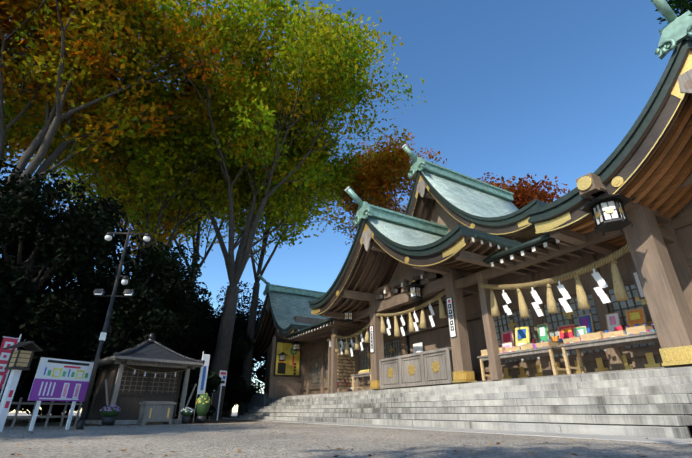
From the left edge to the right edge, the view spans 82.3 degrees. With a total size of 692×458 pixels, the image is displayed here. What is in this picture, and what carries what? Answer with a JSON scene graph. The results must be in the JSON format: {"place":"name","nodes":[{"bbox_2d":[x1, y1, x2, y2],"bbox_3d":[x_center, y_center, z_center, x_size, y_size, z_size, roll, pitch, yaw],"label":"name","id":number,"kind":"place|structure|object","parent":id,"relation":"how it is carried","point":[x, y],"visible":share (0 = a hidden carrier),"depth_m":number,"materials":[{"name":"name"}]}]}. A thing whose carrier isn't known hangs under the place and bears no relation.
{"place":"outdoors","nodes":[
{"label":"outdoors","id":0,"kind":"place"},
{"bbox_2d":[4,416,256,426],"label":"ground soil under trees","id":1,"kind":"structure","parent":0,"point":[21,421],"depth_m":15.46,"materials":[{"name":"brown soil"}]},
{"bbox_2d":[0,215,48,316],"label":"evergreen tree","id":2,"kind":"object","parent":1,"relation":"on","point":[27,241],"visible":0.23,"depth_m":17.36,"materials":[{"name":"green plant"}]},
{"bbox_2d":[0,348,55,415],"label":"shrub","id":3,"kind":"object","parent":1,"relation":"on","point":[19,390],"visible":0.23,"depth_m":14.54,"materials":[{"name":"green plant"}]},
{"bbox_2d":[18,339,85,421],"bbox_3d":[-13.153,6.694,17.246,4.735,3.380,4.183,-9,-26,19],"label":"shrub","id":4,"kind":"object","parent":1,"relation":"on","point":[58,411],"visible":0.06,"depth_m":16.75,"materials":[{"name":"green plant"}]},
{"bbox_2d":[0,157,125,382],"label":"evergreen tree","id":5,"kind":"object","parent":1,"relation":"on","point":[73,239],"visible":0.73,"depth_m":16.10,"materials":[{"name":"green plant"}]},
{"bbox_2d":[0,207,143,339],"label":"evergreen tree","id":6,"kind":"object","parent":1,"relation":"on","point":[118,254],"visible":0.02,"depth_m":22.84,"materials":[{"name":"green plant"}]},
{"bbox_2d":[0,0,167,175],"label":"zelkova tree","id":7,"kind":"object","parent":1,"relation":"on","point":[14,144],"visible":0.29,"depth_m":21.67,"materials":[{"name":"orange plant"}]},
{"bbox_2d":[34,279,178,419],"bbox_3d":[-10.300,5.447,17.372,5.522,5.894,6.238,14,-28,-27],"label":"evergreen tree","id":8,"kind":"object","parent":1,"relation":"on","point":[134,319],"visible":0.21,"depth_m":16.39,"materials":[{"name":"green plant"}]},
{"bbox_2d":[100,405,120,424],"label":"potted flowers","id":9,"kind":"object","parent":1,"relation":"on","point":[109,413],"visible":1,"depth_m":12.38,"materials":[{"name":"purple plant"}]},
{"bbox_2d":[18,241,212,408],"bbox_3d":[-12.219,5.080,21.859,9.588,9.943,9.005,14,-28,-27],"label":"evergreen tree","id":10,"kind":"object","parent":1,"relation":"on","point":[165,277],"visible":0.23,"depth_m":21.41,"materials":[{"name":"green plant"}]},
{"bbox_2d":[5,60,239,283],"bbox_3d":[-16.885,0.404,31.463,18.490,26.454,19.580,-8,-26,16],"label":"zelkova tree","id":11,"kind":"object","parent":1,"relation":"on","point":[165,231],"visible":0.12,"depth_m":29.73,"materials":[{"name":"green plant"}]},
{"bbox_2d":[42,259,212,413],"bbox_3d":[-18.444,8.860,32.008,12.673,11.526,14.082,14,-28,-27],"label":"evergreen tree","id":12,"kind":"object","parent":1,"relation":"on","point":[194,292],"depth_m":32.25,"materials":[{"name":"green plant"}]},
{"bbox_2d":[0,0,279,223],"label":"zelkova tree","id":13,"kind":"object","parent":1,"relation":"on","point":[67,94],"visible":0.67,"depth_m":22.37,"materials":[{"name":"orange plant"}]},
{"bbox_2d":[85,333,204,424],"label":"pavilion","id":14,"kind":"structure","parent":1,"relation":"on","point":[150,368],"depth_m":14.58,"materials":[{"name":"wood"}]},
{"bbox_2d":[136,401,175,424],"bbox_3d":[-6.467,6.268,13.505,0.543,0.710,1.060,-23,-33,40],"label":"offertory box","id":15,"kind":"object","parent":1,"relation":"on","point":[155,411],"visible":0.98,"depth_m":13.33,"materials":[{"name":"grey wood"}]},
{"bbox_2d":[3,52,310,287],"bbox_3d":[-14.581,0.543,29.232,21.689,24.303,19.661,14,-28,-27],"label":"zelkova tree","id":16,"kind":"object","parent":1,"relation":"on","point":[158,179],"visible":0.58,"depth_m":27.27,"materials":[{"name":"green plant"}]},
{"bbox_2d":[31,85,304,307],"bbox_3d":[-15.197,0.459,32.675,23.555,27.321,16.989,-6,-25,13],"label":"zelkova tree","id":17,"kind":"object","parent":1,"relation":"on","point":[196,243],"visible":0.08,"depth_m":32.21,"materials":[{"name":"green plant"}]},
{"bbox_2d":[146,265,216,368],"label":"evergreen tree","id":18,"kind":"object","parent":1,"relation":"on","point":[184,312],"visible":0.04,"depth_m":25.51,"materials":[{"name":"green plant"}]},
{"bbox_2d":[175,368,195,418],"bbox_3d":[-10.442,9.492,23.175,5.073,3.458,5.140,14,-28,-27],"label":"shrub","id":19,"kind":"object","parent":1,"relation":"on","point":[176,416],"depth_m":23.57,"materials":[{"name":"green plant"}]},
{"bbox_2d":[181,407,193,423],"bbox_3d":[-5.717,6.683,14.194,0.457,0.534,0.472,14,-28,-27],"label":"white flower pot","id":20,"kind":"object","parent":1,"relation":"on","point":[186,413],"visible":1,"depth_m":14.08,"materials":[{"name":"ceramic"}]},
{"bbox_2d":[177,368,221,418],"bbox_3d":[-6.890,6.855,16.660,3.157,2.324,2.985,-11,-27,23],"label":"shrub","id":21,"kind":"object","parent":1,"relation":"on","point":[213,381],"visible":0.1,"depth_m":16.26,"materials":[{"name":"green plant"}]},
{"bbox_2d":[193,351,209,421],"bbox_3d":[-5.645,6.158,15.523,0.324,2.600,0.029,21,-32,-38],"label":"banner","id":22,"kind":"object","parent":1,"relation":"on","point":[202,378],"visible":0.79,"depth_m":15.66,"materials":[{"name":"fabric"}]},
{"bbox_2d":[196,393,209,422],"bbox_3d":[-5.409,6.731,14.913,0.543,1.048,0.553,14,-28,-27],"label":"potted plant","id":23,"kind":"object","parent":1,"relation":"on","point":[202,404],"visible":1,"depth_m":14.76,"materials":[{"name":"green plant"}]},
{"bbox_2d":[163,303,254,417],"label":"evergreen tree","id":24,"kind":"object","parent":1,"relation":"on","point":[240,347],"visible":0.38,"depth_m":26.00,"materials":[{"name":"green plant"}]},
{"bbox_2d":[208,370,226,420],"bbox_3d":[-6.248,8.032,19.171,0.069,2.250,0.840,-16,-29,31],"label":"signpost","id":25,"kind":"object","parent":1,"relation":"on","point":[223,375],"visible":0.62,"depth_m":19.51,"materials":[{"name":"white metal"}]},
{"bbox_2d":[210,281,266,416],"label":"evergreen tree","id":26,"kind":"object","parent":1,"relation":"on","point":[241,305],"visible":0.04,"depth_m":35.97,"materials":[{"name":"green plant"}]},
{"bbox_2d":[217,310,266,416],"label":"evergreen tree","id":27,"kind":"object","parent":1,"relation":"on","point":[260,371],"visible":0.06,"depth_m":31.68,"materials":[{"name":"green plant"}]},
{"bbox_2d":[94,0,426,418],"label":"zelkova tree","id":28,"kind":"object","parent":1,"relation":"on","point":[326,70],"visible":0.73,"depth_m":26.23,"materials":[{"name":"green plant"}]},
{"bbox_2d":[163,82,365,417],"bbox_3d":[-7.495,0.529,32.713,18.042,27.250,14.734,14,-28,-27],"label":"zelkova tree","id":29,"kind":"object","parent":1,"relation":"on","point":[246,374],"visible":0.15,"depth_m":32.77,"materials":[{"name":"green plant"}]},
{"bbox_2d":[0,0,682,411],"label":"sky","id":30,"kind":"structure","parent":0,"point":[517,88],"materials":[{"name":"blue"}]},
{"bbox_2d":[0,412,691,457],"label":"gravel ground","id":31,"kind":"structure","parent":0,"point":[255,440],"depth_m":5.37,"materials":[{"name":"grey gravel"}]},
{"bbox_2d":[0,334,21,397],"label":"banner","id":32,"kind":"object","parent":31,"relation":"on","point":[6,353],"visible":0.81,"depth_m":11.13,"materials":[{"name":"red fabric"}]},
{"bbox_2d":[0,341,42,431],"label":"wooden lantern","id":33,"kind":"object","parent":31,"relation":"on","point":[19,361],"visible":1,"depth_m":8.90,"materials":[{"name":"white wood"}]},
{"bbox_2d":[0,357,93,430],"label":"signboard","id":34,"kind":"object","parent":31,"relation":"on","point":[60,380],"visible":1,"depth_m":9.63,"materials":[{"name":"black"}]},
{"bbox_2d":[76,229,150,429],"bbox_3d":[-6.458,2.422,10.703,1.337,5.350,0.269,2,-25,-3],"label":"lamp pole","id":35,"kind":"object","parent":31,"relation":"on","point":[101,292],"visible":1,"depth_m":10.86,"materials":[{"name":"metal"}]},
{"bbox_2d":[5,419,691,457],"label":"fallen leaves","id":36,"kind":"object","parent":31,"relation":"on","point":[272,432],"visible":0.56,"depth_m":5.32,"materials":[{"name":"orange plant"}]},
{"bbox_2d":[320,128,447,244],"bbox_3d":[2.983,2.852,35.281,13.033,25.170,14.146,14,-28,-27],"label":"orange tree","id":37,"kind":"object","parent":31,"relation":"on","point":[387,171],"visible":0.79,"depth_m":35.71,"materials":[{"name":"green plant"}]},
{"bbox_2d":[221,418,691,443],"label":"stone apron","id":38,"kind":"object","parent":31,"relation":"on","point":[630,438],"visible":0.71,"depth_m":7.58,"materials":[{"name":"grey stone"}]},
{"bbox_2d":[239,366,691,437],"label":"stone steps","id":39,"kind":"structure","parent":38,"relation":"on","point":[644,403],"depth_m":9.31,"materials":[{"name":"grey stone"}]},
{"bbox_2d":[237,174,691,416],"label":"shrine building","id":40,"kind":"structure","parent":31,"relation":"on","point":[435,338],"depth_m":17.35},
{"bbox_2d":[278,340,287,361],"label":"lantern","id":41,"kind":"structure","parent":40,"relation":"attached to","point":[282,356],"depth_m":25.82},
{"bbox_2d":[268,336,304,397],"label":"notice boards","id":42,"kind":"object","parent":40,"relation":"attached to","point":[285,386],"visible":0.33,"depth_m":26.30,"materials":[{"name":"yellow wood"}]},
{"bbox_2d":[253,274,329,352],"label":"roof","id":43,"kind":"structure","parent":40,"relation":"attached to","point":[283,306],"depth_m":30.16,"materials":[{"name":"teal metal"}]},
{"bbox_2d":[292,341,301,350],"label":"lantern","id":44,"kind":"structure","parent":40,"relation":"attached to","point":[296,345],"depth_m":24.98,"materials":[{"name":"black metal"}]},
{"bbox_2d":[341,310,355,322],"bbox_3d":[0.111,4.070,19.203,0.845,0.926,0.732,14,-28,-27],"label":"hanging lantern","id":45,"kind":"object","parent":40,"relation":"attached to","point":[348,316],"visible":0.83,"depth_m":18.99,"materials":[{"name":"brown metal"}]},
{"bbox_2d":[333,322,369,356],"bbox_3d":[0.290,5.408,19.094,0.262,1.440,3.730,14,-28,-27],"label":"shimenawa rope","id":46,"kind":"object","parent":40,"relation":"attached to","point":[338,349],"visible":0.92,"depth_m":18.93,"materials":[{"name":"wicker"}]},
{"bbox_2d":[376,290,446,336],"bbox_3d":[2.532,3.507,15.726,0.262,1.333,4.641,14,-28,-27],"label":"shimenawa rope","id":47,"kind":"object","parent":40,"relation":"attached to","point":[413,326],"visible":0.94,"depth_m":15.40,"materials":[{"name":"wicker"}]},
{"bbox_2d":[403,275,425,301],"bbox_3d":[2.643,2.267,15.287,0.919,1.030,0.796,14,-28,-27],"label":"porch lantern","id":48,"kind":"object","parent":40,"relation":"attached to","point":[413,288],"visible":1,"depth_m":15.09,"materials":[{"name":"brown metal"}]},
{"bbox_2d":[308,187,521,316],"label":"roof","id":49,"kind":"structure","parent":40,"relation":"attached to","point":[397,237],"depth_m":16.68,"materials":[{"name":"teal metal"}]},
{"bbox_2d":[402,144,547,240],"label":"roof","id":50,"kind":"structure","parent":40,"relation":"attached to","point":[472,203],"depth_m":19.24,"materials":[{"name":"teal metal"}]},
{"bbox_2d":[320,172,691,389],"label":"timber frame","id":51,"kind":"object","parent":40,"relation":"attached to","point":[648,239],"visible":0.73,"depth_m":10.09,"materials":[{"name":"brown wood"}]},
{"bbox_2d":[286,233,594,341],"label":"roof eaves","id":52,"kind":"object","parent":51,"relation":"on","point":[323,329],"visible":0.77,"depth_m":11.82,"materials":[{"name":"brown wood"}]},
{"bbox_2d":[370,270,644,352],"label":"pillar plaques","id":53,"kind":"object","parent":40,"relation":"attached to","point":[417,347],"visible":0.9,"depth_m":13.54,"materials":[{"name":"white wood"}]},
{"bbox_2d":[479,243,629,317],"bbox_3d":[5.568,1.621,10.851,0.262,1.495,4.635,14,-28,-27],"label":"shimenawa","id":54,"kind":"object","parent":40,"relation":"attached to","point":[620,292],"visible":0.98,"depth_m":10.38,"materials":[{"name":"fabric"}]},
{"bbox_2d":[578,190,633,235],"bbox_3d":[5.631,-0.431,8.534,1.066,0.972,0.923,14,-28,-27],"label":"lantern","id":55,"kind":"object","parent":40,"relation":"attached to","point":[607,211],"visible":0.94,"depth_m":8.35,"materials":[{"name":"black metal"}]},
{"bbox_2d":[526,0,691,245],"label":"roof","id":56,"kind":"structure","parent":40,"relation":"attached to","point":[647,162],"depth_m":8.51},
{"bbox_2d":[279,365,691,397],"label":"shrine platform","id":57,"kind":"structure","parent":31,"relation":"on","point":[520,378],"depth_m":10.64,"materials":[{"name":"stone"}]},
{"bbox_2d":[327,339,354,392],"bbox_3d":[-0.017,7.304,21.019,2.140,2.640,0.320,14,-28,-27],"label":"ema rack","id":58,"kind":"object","parent":57,"relation":"on","point":[345,367],"visible":0.6,"depth_m":20.91,"materials":[{"name":"brown wood"}]},
{"bbox_2d":[351,369,370,390],"bbox_3d":[0.972,6.926,18.120,0.700,0.880,1.700,14,-28,-27],"label":"side table","id":59,"kind":"object","parent":57,"relation":"on","point":[363,374],"visible":0.5,"depth_m":18.40,"materials":[{"name":"beige wood"}]},
{"bbox_2d":[379,347,453,388],"bbox_3d":[2.825,5.370,15.056,0.930,1.160,4.140,14,-28,-27],"label":"offering box","id":60,"kind":"object","parent":57,"relation":"on","point":[430,367],"visible":0.88,"depth_m":14.55,"materials":[{"name":"grey wood"}]},
{"bbox_2d":[331,271,502,392],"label":"shrine rope posts","id":61,"kind":"object","parent":57,"relation":"on","point":[492,346],"visible":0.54,"depth_m":12.44,"materials":[{"name":"brown wood"}]},
{"bbox_2d":[300,199,691,394],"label":"lattice wall","id":62,"kind":"structure","parent":57,"relation":"on","point":[639,356],"depth_m":12.20,"materials":[{"name":"brown wood"}]},
{"bbox_2d":[477,340,565,380],"bbox_3d":[5.164,3.811,11.731,0.760,1.187,2.600,14,-28,-27],"label":"table","id":63,"kind":"object","parent":57,"relation":"on","point":[551,349],"visible":0.69,"depth_m":11.49,"materials":[{"name":"beige wood"}]},
{"bbox_2d":[482,307,655,355],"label":"counter displays","id":64,"kind":"object","parent":63,"relation":"on","point":[635,317],"visible":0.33,"depth_m":11.05,"materials":[{"name":"multicoloured paper"}]},
{"bbox_2d":[558,325,658,373],"bbox_3d":[6.560,2.797,9.558,0.760,1.208,2.550,14,-28,-27],"label":"table","id":65,"kind":"object","parent":57,"relation":"on","point":[621,338],"visible":0.88,"depth_m":9.72,"materials":[{"name":"brown wood"}]},
{"bbox_2d":[477,172,571,208],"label":"tree","id":66,"kind":"object","parent":31,"relation":"on","point":[524,195],"visible":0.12,"depth_m":30.79,"materials":[{"name":"red plant"}]},
{"bbox_2d":[655,0,691,23],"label":"green tree","id":67,"kind":"object","parent":31,"relation":"on","point":[683,6],"visible":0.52,"depth_m":24.50,"materials":[{"name":"green plant"}]},
{"bbox_2d":[244,403,691,437],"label":"fallen leaves","id":68,"kind":"object","parent":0,"point":[689,427],"visible":0.08,"depth_m":7.64,"materials":[{"name":"brown plant"}]},
{"bbox_2d":[591,187,607,196],"bbox_3d":[5.633,-0.777,8.745,0.450,0.080,0.240,14,-28,-27],"label":"lantern bracket","id":69,"kind":"object","parent":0,"point":[603,190],"visible":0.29,"depth_m":8.61,"materials":[{"name":"black metal"}]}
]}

